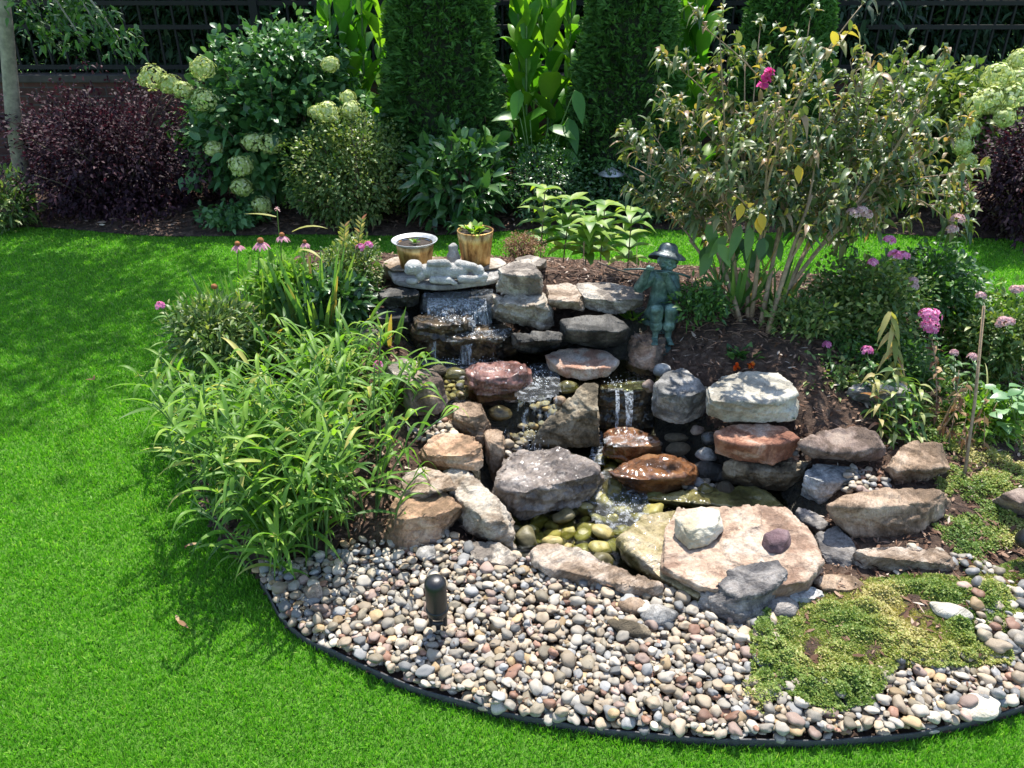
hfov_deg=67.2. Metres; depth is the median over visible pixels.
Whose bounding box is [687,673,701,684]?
pebble
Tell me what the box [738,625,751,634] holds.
pebble
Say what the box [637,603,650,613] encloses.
pebble
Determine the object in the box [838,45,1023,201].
hydrangea
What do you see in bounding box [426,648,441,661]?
pebble
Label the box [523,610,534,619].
pebble
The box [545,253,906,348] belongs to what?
twigs
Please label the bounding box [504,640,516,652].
pebble
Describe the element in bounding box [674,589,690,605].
pebble
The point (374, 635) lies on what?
pebble
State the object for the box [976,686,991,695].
pebble
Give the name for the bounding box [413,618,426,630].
pebble
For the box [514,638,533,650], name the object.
pebble
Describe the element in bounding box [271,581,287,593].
pebble
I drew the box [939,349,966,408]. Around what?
phlox
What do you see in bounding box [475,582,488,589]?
pebble
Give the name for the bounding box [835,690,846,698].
pebble
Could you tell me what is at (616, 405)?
waterfall
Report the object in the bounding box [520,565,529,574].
pebble
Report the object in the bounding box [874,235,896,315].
phlox
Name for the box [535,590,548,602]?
pebble
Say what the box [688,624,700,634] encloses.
pebble
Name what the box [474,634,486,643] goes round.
pebble
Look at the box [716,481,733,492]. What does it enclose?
cobble
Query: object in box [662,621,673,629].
pebble
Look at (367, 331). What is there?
boulder
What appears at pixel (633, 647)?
pebble
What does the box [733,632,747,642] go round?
pebble
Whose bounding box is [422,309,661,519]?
spray
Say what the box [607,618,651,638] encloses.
cobble
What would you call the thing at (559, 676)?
pebble
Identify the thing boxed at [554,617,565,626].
pebble
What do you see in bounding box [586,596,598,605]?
pebble
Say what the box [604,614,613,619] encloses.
pebble
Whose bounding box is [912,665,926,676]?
pebble
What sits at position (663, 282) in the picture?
statue
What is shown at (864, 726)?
pebble
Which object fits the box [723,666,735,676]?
pebble
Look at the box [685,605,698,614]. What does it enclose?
pebble
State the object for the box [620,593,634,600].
pebble
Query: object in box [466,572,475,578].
pebble
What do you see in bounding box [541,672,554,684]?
pebble
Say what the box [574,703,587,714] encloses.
pebble
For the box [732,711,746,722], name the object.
pebble
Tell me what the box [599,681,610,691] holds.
pebble
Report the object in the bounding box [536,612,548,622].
pebble
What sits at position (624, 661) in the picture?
pebble
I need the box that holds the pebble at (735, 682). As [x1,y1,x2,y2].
[732,678,741,685]
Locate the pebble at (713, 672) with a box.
[709,667,718,677]
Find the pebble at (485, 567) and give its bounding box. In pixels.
[479,561,493,573]
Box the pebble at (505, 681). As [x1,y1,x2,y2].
[501,677,514,686]
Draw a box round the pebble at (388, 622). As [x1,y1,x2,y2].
[382,617,394,628]
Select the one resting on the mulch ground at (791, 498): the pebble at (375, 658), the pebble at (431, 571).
the pebble at (431, 571)
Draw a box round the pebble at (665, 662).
[660,655,670,669]
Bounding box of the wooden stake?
[963,306,985,475]
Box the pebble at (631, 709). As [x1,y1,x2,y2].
[624,701,638,716]
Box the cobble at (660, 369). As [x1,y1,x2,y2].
[653,363,670,376]
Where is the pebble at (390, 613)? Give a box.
[382,609,394,617]
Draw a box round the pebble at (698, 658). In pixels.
[691,653,705,663]
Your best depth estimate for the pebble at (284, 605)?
2.20 m
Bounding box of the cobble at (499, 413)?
[488,405,511,420]
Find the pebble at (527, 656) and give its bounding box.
[524,653,530,665]
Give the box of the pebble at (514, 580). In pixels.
[508,577,520,584]
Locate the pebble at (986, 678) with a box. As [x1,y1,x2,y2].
[977,672,995,686]
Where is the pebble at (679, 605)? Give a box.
[673,600,683,610]
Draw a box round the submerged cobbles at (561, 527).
[511,453,667,565]
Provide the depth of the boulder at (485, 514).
2.49 m
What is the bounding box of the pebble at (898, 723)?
[887,716,903,727]
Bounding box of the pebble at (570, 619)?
[565,618,575,627]
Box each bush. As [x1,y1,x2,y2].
[0,56,239,228]
[0,162,48,234]
[191,196,276,234]
[271,102,419,236]
[391,112,522,234]
[492,131,604,226]
[500,230,548,261]
[570,151,738,228]
[658,270,736,332]
[731,109,959,218]
[752,287,850,353]
[781,246,943,350]
[795,292,890,354]
[798,350,893,403]
[822,323,955,387]
[878,228,999,342]
[927,102,1023,252]
[932,273,1023,365]
[940,381,1023,450]
[941,277,1023,388]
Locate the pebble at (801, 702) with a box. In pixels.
[794,696,808,708]
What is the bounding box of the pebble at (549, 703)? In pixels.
[543,699,555,708]
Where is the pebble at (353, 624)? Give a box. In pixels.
[349,620,362,629]
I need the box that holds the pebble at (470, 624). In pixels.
[467,621,475,632]
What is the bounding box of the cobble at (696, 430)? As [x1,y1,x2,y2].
[690,425,703,434]
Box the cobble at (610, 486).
[601,478,622,496]
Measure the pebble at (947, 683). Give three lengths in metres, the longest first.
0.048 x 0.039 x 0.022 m
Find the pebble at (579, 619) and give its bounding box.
[572,614,586,624]
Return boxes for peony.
[516,183,566,257]
[542,192,589,262]
[563,215,615,265]
[578,199,626,268]
[608,205,655,267]
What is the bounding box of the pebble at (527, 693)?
[522,690,532,706]
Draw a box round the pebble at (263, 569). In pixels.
[259,562,269,573]
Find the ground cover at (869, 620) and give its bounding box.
[697,277,1023,719]
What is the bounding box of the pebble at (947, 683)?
[945,678,960,688]
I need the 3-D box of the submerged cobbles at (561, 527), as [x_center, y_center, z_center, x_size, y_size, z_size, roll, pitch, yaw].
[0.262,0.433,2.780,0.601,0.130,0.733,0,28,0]
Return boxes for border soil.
[0,164,1021,237]
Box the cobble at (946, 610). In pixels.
[929,601,973,619]
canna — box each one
[315,0,386,185]
[495,0,595,178]
[667,0,730,184]
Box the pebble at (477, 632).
[475,630,484,636]
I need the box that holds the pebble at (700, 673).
[693,669,706,677]
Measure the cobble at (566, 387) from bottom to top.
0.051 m
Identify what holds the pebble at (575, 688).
on the pebbles at (949, 709)
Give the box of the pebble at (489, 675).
[483,670,495,680]
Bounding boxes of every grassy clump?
[104,347,280,471]
[117,356,344,538]
[141,324,287,408]
[169,368,403,568]
[170,331,357,486]
[170,451,346,584]
[216,353,467,541]
[221,306,414,475]
[245,297,406,406]
[340,347,456,420]
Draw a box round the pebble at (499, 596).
[494,594,505,602]
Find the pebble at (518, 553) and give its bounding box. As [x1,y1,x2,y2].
[510,550,521,560]
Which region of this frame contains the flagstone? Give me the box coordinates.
[388,269,498,289]
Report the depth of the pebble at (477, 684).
1.97 m
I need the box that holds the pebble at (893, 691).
[888,687,905,696]
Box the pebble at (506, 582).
[503,579,511,587]
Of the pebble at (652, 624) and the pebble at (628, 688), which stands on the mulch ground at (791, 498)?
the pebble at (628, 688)
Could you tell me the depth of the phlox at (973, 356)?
2.94 m
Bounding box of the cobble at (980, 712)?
[960,695,1000,720]
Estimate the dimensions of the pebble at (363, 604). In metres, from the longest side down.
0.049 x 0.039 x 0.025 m
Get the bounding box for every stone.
[674,507,723,549]
[762,528,790,553]
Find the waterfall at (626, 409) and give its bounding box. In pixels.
[625,390,632,428]
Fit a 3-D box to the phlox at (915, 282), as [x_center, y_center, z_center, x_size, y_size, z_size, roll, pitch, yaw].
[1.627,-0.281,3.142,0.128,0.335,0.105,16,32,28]
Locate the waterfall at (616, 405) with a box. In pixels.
[615,391,618,427]
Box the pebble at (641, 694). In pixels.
[635,690,651,704]
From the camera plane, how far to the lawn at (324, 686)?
2.13 m
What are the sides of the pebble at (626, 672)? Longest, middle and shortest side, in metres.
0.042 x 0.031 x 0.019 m
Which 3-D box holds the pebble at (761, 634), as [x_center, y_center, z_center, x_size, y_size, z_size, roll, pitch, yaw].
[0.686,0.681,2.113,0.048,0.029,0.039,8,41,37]
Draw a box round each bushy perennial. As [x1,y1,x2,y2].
[152,285,273,378]
[232,246,323,339]
[287,258,386,344]
[313,223,386,307]
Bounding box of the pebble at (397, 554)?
[390,549,404,559]
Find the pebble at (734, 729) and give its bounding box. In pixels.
[728,721,742,736]
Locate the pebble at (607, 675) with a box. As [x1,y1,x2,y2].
[602,672,613,680]
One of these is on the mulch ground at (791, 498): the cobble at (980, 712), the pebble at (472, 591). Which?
the pebble at (472, 591)
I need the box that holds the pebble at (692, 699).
[685,695,698,705]
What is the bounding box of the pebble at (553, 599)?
[548,594,559,605]
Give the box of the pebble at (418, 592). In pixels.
[413,587,423,598]
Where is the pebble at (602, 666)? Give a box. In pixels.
[598,663,609,671]
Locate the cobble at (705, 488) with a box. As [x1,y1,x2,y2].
[699,483,712,492]
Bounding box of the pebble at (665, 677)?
[657,671,675,682]
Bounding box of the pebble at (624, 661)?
[620,651,627,664]
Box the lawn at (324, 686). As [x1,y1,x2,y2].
[0,46,1023,767]
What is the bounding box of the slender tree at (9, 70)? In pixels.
[0,0,148,212]
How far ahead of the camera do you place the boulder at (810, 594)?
2.24 m
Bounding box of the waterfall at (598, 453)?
[590,431,603,464]
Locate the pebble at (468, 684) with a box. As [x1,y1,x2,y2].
[461,679,474,689]
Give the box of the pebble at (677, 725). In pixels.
[670,718,685,737]
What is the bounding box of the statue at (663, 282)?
[624,242,690,355]
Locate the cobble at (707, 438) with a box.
[701,432,713,444]
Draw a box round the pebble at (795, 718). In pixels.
[785,712,805,726]
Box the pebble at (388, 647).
[382,643,391,650]
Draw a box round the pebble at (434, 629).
[431,626,442,634]
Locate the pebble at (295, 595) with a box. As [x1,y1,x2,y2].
[289,590,302,599]
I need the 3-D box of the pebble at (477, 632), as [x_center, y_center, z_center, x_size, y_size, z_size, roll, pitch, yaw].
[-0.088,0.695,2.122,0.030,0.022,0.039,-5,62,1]
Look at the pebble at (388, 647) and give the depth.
2.08 m
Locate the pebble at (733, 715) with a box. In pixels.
[724,710,739,720]
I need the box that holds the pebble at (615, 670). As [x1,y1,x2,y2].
[609,666,620,674]
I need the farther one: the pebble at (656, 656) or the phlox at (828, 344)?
the phlox at (828, 344)
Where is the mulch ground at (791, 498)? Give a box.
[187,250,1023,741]
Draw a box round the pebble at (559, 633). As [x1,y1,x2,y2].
[553,628,564,638]
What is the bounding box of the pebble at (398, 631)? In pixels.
[395,623,403,634]
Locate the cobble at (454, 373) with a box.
[443,367,465,380]
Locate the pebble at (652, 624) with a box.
[644,620,658,629]
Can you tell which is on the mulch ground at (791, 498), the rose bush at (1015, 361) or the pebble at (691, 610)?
the rose bush at (1015, 361)
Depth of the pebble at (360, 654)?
2.05 m
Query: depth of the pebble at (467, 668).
2.00 m
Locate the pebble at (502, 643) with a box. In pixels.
[500,641,506,652]
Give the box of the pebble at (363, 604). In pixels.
[356,601,371,611]
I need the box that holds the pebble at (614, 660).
[609,656,620,665]
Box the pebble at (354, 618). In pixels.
[351,610,367,620]
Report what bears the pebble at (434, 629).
on the pebbles at (949, 709)
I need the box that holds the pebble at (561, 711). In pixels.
[555,706,568,716]
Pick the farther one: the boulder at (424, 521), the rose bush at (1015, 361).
the rose bush at (1015, 361)
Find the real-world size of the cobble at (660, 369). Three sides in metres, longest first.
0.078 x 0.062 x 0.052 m
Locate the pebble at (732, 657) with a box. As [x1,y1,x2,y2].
[725,652,738,663]
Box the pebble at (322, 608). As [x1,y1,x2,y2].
[311,604,328,613]
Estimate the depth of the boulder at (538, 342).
3.13 m
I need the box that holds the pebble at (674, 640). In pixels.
[667,636,680,643]
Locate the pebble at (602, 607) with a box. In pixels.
[594,604,604,611]
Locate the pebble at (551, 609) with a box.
[546,604,559,613]
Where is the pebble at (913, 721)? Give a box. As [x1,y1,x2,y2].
[901,715,922,728]
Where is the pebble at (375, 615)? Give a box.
[369,609,382,621]
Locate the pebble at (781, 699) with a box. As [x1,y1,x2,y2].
[775,691,787,704]
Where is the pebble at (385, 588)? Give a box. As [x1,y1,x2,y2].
[380,583,390,594]
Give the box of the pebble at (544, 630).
[538,624,547,633]
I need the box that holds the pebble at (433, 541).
[429,539,436,543]
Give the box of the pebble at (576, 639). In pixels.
[571,634,581,645]
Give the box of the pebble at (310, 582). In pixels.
[307,579,319,586]
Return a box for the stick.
[597,261,639,276]
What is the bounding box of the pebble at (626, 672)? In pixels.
[620,666,633,678]
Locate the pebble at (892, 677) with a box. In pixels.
[880,670,895,683]
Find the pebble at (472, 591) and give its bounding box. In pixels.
[464,586,478,596]
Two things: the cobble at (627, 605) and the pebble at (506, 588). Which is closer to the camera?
the cobble at (627, 605)
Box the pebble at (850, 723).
[844,716,856,729]
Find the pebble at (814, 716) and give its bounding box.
[806,709,821,721]
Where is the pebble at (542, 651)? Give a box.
[537,645,550,659]
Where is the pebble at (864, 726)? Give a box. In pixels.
[857,715,872,728]
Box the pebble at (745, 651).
[740,646,751,657]
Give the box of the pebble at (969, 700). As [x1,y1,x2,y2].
[958,694,978,707]
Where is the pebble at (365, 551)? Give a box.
[359,547,370,555]
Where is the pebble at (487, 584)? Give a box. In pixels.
[482,581,493,587]
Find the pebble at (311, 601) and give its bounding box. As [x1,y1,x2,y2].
[304,595,320,605]
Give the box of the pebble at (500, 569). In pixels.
[494,565,508,573]
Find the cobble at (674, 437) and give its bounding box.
[664,433,688,442]
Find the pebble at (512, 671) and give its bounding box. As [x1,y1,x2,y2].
[504,664,521,678]
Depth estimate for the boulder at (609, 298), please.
3.24 m
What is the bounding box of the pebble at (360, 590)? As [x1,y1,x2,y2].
[354,586,365,595]
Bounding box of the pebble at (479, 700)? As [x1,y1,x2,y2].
[473,693,484,704]
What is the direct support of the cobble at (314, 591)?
on the mulch ground at (791, 498)
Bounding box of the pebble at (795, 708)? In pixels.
[785,702,802,716]
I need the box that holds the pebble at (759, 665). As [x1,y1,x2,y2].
[752,655,769,666]
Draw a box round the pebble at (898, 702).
[892,694,906,713]
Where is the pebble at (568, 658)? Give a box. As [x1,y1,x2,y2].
[560,650,575,668]
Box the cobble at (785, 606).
[768,597,798,617]
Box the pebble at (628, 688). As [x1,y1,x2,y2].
[623,681,633,694]
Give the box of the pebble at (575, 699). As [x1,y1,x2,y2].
[569,694,580,706]
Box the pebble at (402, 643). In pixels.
[394,638,408,649]
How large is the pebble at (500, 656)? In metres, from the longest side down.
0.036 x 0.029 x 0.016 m
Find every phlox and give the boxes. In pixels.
[153,301,189,365]
[355,241,372,270]
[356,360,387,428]
[815,341,842,386]
[818,301,837,345]
[837,206,872,280]
[854,258,886,324]
[857,345,890,417]
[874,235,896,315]
[880,249,910,322]
[900,276,919,339]
[909,308,943,389]
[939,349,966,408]
[945,213,965,271]
[962,352,985,397]
[968,291,993,367]
[988,322,1008,384]
[993,316,1020,373]
[1005,285,1023,302]
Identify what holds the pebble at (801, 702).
on the pebble at (795, 708)
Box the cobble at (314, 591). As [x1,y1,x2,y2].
[305,584,322,603]
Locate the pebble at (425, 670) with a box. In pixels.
[415,664,434,676]
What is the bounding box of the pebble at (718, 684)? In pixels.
[712,679,725,689]
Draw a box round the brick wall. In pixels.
[0,73,1023,163]
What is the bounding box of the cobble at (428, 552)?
[416,545,435,560]
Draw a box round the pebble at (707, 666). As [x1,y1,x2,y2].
[703,659,716,677]
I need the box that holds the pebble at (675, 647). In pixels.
[671,644,684,655]
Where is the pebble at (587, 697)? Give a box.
[579,691,594,704]
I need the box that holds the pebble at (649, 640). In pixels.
[642,637,654,646]
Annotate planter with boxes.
[391,233,437,269]
[456,225,493,266]
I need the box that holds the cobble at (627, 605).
[618,597,644,617]
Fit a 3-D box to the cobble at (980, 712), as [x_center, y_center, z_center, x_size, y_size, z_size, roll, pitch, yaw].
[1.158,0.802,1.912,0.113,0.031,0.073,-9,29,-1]
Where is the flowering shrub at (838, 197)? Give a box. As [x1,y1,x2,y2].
[610,0,991,333]
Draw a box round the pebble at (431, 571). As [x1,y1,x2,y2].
[426,569,438,576]
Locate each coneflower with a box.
[211,284,216,299]
[228,241,246,293]
[248,237,270,293]
[276,232,289,260]
[300,240,310,267]
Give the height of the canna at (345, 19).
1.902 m
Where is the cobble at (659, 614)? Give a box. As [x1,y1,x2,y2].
[640,604,678,624]
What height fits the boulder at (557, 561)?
0.082 m
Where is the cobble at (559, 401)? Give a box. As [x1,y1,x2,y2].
[553,396,565,406]
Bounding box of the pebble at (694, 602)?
[690,600,699,608]
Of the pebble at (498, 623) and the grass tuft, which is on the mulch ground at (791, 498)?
the grass tuft
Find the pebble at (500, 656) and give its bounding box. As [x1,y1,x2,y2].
[493,653,505,660]
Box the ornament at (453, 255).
[447,243,459,262]
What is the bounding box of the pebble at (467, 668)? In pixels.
[459,663,474,673]
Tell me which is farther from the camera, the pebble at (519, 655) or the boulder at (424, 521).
the boulder at (424, 521)
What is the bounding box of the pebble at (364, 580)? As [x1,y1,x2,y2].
[356,575,371,586]
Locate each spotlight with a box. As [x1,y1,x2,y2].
[424,574,448,635]
[1015,529,1023,548]
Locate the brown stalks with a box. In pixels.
[936,371,996,454]
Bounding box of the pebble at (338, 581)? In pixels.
[332,575,345,587]
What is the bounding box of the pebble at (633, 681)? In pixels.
[629,676,642,685]
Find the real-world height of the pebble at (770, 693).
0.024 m
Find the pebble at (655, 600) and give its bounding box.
[650,597,662,604]
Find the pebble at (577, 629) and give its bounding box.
[571,625,584,635]
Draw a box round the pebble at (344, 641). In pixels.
[338,636,351,646]
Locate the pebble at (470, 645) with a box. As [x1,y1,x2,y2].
[462,642,478,649]
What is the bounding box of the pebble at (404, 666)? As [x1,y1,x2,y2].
[398,661,411,671]
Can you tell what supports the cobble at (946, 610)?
on the mulch ground at (791, 498)
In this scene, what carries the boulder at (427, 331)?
on the mulch ground at (791, 498)
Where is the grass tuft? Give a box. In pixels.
[929,364,1023,442]
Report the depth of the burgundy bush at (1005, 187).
5.20 m
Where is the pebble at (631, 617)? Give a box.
[624,614,637,621]
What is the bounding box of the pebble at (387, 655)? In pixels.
[382,651,392,661]
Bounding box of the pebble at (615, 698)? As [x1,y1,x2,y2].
[612,694,620,703]
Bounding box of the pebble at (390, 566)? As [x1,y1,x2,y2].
[384,561,394,569]
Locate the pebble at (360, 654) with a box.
[354,648,366,659]
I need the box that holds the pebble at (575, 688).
[572,683,582,693]
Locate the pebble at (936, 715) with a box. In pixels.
[926,711,940,723]
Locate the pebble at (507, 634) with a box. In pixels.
[501,627,512,639]
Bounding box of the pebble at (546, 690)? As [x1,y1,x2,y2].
[540,685,552,695]
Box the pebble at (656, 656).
[652,649,662,658]
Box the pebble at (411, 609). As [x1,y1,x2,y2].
[403,603,418,612]
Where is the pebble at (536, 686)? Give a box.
[529,678,542,695]
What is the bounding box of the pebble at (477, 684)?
[473,680,486,689]
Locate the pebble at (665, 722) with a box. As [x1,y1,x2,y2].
[660,716,670,727]
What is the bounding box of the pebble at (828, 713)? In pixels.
[822,707,838,718]
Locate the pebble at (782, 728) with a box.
[775,720,789,735]
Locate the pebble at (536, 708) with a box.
[530,701,544,714]
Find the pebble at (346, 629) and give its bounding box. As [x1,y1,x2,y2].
[341,622,351,635]
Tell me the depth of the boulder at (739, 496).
2.71 m
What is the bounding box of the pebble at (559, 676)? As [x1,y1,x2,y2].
[553,671,565,682]
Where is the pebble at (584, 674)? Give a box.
[580,672,590,681]
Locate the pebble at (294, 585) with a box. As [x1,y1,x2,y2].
[287,580,299,590]
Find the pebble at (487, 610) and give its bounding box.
[480,606,492,617]
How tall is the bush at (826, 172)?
0.949 m
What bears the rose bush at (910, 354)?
on the mulch ground at (791, 498)
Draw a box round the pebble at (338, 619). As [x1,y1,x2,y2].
[332,615,342,623]
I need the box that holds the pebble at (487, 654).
[481,651,494,662]
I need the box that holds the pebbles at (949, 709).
[251,375,1023,743]
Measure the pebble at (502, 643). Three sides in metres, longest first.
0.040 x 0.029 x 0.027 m
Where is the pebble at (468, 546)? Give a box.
[463,540,474,553]
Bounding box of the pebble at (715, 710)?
[708,704,721,717]
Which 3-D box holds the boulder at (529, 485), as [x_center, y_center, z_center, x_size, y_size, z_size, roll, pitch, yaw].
[0.136,0.353,2.737,0.420,0.193,0.315,0,28,0]
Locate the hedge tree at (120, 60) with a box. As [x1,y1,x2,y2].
[22,6,206,72]
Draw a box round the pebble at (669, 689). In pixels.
[660,684,676,693]
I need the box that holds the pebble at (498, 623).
[489,616,505,628]
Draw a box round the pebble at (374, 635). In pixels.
[368,631,380,640]
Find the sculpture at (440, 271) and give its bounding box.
[405,259,487,284]
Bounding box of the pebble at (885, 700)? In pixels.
[875,694,891,705]
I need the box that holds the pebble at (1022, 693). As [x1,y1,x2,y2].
[1020,687,1023,701]
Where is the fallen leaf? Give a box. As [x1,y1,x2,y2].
[175,614,187,627]
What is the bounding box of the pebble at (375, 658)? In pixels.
[368,653,382,663]
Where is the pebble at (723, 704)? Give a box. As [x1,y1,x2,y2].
[716,699,730,708]
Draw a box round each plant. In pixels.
[459,219,488,236]
[492,90,584,191]
[619,310,646,322]
[699,224,783,301]
[725,341,764,370]
[861,372,897,438]
[872,400,902,449]
[876,311,907,385]
[879,365,913,444]
[891,375,922,443]
[904,382,935,442]
[924,337,944,424]
[980,383,1023,434]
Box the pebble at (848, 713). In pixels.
[841,710,856,720]
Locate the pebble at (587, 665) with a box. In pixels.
[579,655,594,671]
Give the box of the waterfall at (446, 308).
[427,298,487,324]
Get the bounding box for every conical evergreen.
[371,0,512,207]
[561,0,688,205]
[707,0,840,195]
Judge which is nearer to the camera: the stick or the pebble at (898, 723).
the pebble at (898, 723)
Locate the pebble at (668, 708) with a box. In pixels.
[663,701,674,713]
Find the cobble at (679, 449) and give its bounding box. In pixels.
[666,442,690,456]
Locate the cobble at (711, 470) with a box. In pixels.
[695,461,722,481]
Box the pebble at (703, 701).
[695,694,711,708]
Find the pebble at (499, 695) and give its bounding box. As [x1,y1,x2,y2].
[492,691,505,700]
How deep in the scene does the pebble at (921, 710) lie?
1.88 m
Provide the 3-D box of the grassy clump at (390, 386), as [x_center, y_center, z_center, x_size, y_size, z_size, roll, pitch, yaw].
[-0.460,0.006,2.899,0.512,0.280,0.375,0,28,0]
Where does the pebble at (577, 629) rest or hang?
on the mulch ground at (791, 498)
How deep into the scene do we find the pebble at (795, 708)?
1.90 m
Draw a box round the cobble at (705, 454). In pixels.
[695,447,716,460]
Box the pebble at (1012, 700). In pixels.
[1005,693,1018,706]
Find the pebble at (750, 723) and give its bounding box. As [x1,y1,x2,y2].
[745,719,758,733]
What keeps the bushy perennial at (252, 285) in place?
on the mulch ground at (791, 498)
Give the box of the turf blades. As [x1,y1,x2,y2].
[0,226,1023,767]
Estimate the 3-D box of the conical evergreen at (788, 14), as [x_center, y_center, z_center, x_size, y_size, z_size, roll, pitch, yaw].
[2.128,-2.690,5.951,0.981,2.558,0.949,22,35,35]
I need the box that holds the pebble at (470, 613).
[465,607,476,619]
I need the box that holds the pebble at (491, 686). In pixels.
[486,681,497,695]
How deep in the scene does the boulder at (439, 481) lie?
2.54 m
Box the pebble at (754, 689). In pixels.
[751,688,765,699]
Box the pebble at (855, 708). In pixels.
[845,701,860,712]
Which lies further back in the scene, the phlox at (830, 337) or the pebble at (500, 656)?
the phlox at (830, 337)
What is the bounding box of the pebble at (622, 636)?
[616,630,629,641]
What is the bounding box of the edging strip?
[260,275,1023,748]
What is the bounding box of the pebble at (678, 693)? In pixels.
[673,687,683,700]
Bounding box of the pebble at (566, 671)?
[560,666,571,677]
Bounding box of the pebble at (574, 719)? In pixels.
[567,709,579,725]
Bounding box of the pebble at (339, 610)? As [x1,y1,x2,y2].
[332,606,345,615]
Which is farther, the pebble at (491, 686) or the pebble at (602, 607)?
the pebble at (602, 607)
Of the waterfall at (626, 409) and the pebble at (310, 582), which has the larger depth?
the waterfall at (626, 409)
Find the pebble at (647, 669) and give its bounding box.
[640,663,652,675]
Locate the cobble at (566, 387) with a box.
[557,380,578,393]
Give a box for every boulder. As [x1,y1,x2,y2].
[343,320,384,346]
[374,308,410,334]
[377,287,419,308]
[379,256,445,278]
[383,491,461,551]
[386,358,417,385]
[398,467,456,497]
[403,369,448,415]
[408,305,474,359]
[418,432,483,470]
[420,288,496,319]
[439,323,517,365]
[443,468,516,550]
[449,401,490,446]
[460,257,506,270]
[464,361,532,402]
[469,541,519,566]
[484,429,505,481]
[491,292,553,330]
[492,446,604,525]
[496,259,543,295]
[511,330,562,354]
[515,255,546,269]
[528,543,666,602]
[531,383,599,447]
[545,348,619,380]
[546,282,584,311]
[560,314,629,347]
[576,282,643,314]
[598,380,653,429]
[602,427,661,461]
[608,454,698,496]
[615,510,700,599]
[625,331,666,375]
[647,485,782,508]
[651,368,705,423]
[660,504,825,597]
[697,560,787,625]
[706,371,799,422]
[714,423,799,464]
[720,458,810,490]
[790,587,823,602]
[795,507,830,532]
[797,426,885,461]
[801,464,859,503]
[813,574,863,592]
[814,526,856,566]
[826,487,950,538]
[846,380,914,407]
[852,547,959,571]
[884,440,949,483]
[989,488,1023,514]
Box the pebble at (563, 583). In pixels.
[560,580,572,586]
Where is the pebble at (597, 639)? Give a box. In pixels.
[594,637,600,641]
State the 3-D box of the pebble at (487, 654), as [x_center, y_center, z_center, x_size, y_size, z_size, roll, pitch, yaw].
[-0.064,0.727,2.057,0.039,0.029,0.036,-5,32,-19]
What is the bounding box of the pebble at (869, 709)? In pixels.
[863,705,879,714]
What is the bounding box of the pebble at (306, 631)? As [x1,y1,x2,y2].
[301,627,312,635]
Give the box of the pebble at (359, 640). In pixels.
[353,635,365,644]
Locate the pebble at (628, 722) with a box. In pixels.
[621,715,635,729]
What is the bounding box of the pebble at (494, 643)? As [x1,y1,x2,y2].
[489,639,500,648]
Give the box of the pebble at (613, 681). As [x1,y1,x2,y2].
[607,677,619,685]
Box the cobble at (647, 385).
[642,379,653,392]
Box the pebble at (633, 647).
[625,641,639,653]
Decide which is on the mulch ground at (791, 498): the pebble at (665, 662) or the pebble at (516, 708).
the pebble at (516, 708)
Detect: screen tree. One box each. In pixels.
[0,5,57,72]
[11,0,164,72]
[13,0,329,124]
[230,0,509,61]
[491,0,583,72]
[554,0,748,72]
[710,0,943,72]
[852,0,1023,72]
[993,6,1023,61]
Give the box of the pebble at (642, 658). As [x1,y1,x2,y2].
[635,653,649,664]
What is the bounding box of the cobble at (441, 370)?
[431,365,446,376]
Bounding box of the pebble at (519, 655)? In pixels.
[514,650,524,661]
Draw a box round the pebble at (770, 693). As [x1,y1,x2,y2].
[766,688,776,698]
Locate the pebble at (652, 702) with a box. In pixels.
[646,696,660,708]
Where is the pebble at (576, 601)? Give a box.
[569,596,585,606]
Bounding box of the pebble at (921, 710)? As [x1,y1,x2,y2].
[911,704,929,716]
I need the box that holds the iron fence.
[0,0,1023,72]
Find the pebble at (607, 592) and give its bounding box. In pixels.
[600,586,614,598]
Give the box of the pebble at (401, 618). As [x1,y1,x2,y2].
[394,614,405,624]
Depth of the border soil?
5.66 m
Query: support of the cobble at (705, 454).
on the cobble at (711, 470)
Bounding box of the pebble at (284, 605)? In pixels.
[278,599,290,612]
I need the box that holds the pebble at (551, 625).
[544,620,559,631]
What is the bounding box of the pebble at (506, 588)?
[503,585,514,596]
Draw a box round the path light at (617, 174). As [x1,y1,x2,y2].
[598,167,623,208]
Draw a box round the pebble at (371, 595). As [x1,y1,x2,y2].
[365,589,376,601]
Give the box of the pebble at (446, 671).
[439,665,452,678]
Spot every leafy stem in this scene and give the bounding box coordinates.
[249,206,324,258]
[338,221,349,267]
[352,214,366,245]
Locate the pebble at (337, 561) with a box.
[334,558,344,566]
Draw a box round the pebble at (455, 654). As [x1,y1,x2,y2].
[448,648,464,659]
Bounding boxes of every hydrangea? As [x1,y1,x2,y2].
[137,1,388,213]
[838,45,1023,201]
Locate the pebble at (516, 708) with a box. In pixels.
[510,699,518,712]
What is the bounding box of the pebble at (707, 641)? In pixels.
[699,635,715,647]
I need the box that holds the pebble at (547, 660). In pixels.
[544,657,552,665]
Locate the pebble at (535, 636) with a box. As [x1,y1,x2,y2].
[530,633,542,640]
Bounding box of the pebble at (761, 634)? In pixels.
[753,628,768,635]
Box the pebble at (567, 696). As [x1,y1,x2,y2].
[561,690,576,703]
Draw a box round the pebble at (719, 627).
[714,620,727,632]
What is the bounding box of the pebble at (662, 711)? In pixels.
[658,708,667,716]
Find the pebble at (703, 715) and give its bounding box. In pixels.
[696,708,712,721]
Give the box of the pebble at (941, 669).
[929,666,945,673]
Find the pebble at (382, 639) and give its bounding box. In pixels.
[374,635,387,644]
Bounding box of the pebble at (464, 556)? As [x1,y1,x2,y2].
[458,553,469,560]
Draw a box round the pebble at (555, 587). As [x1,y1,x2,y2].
[548,583,561,592]

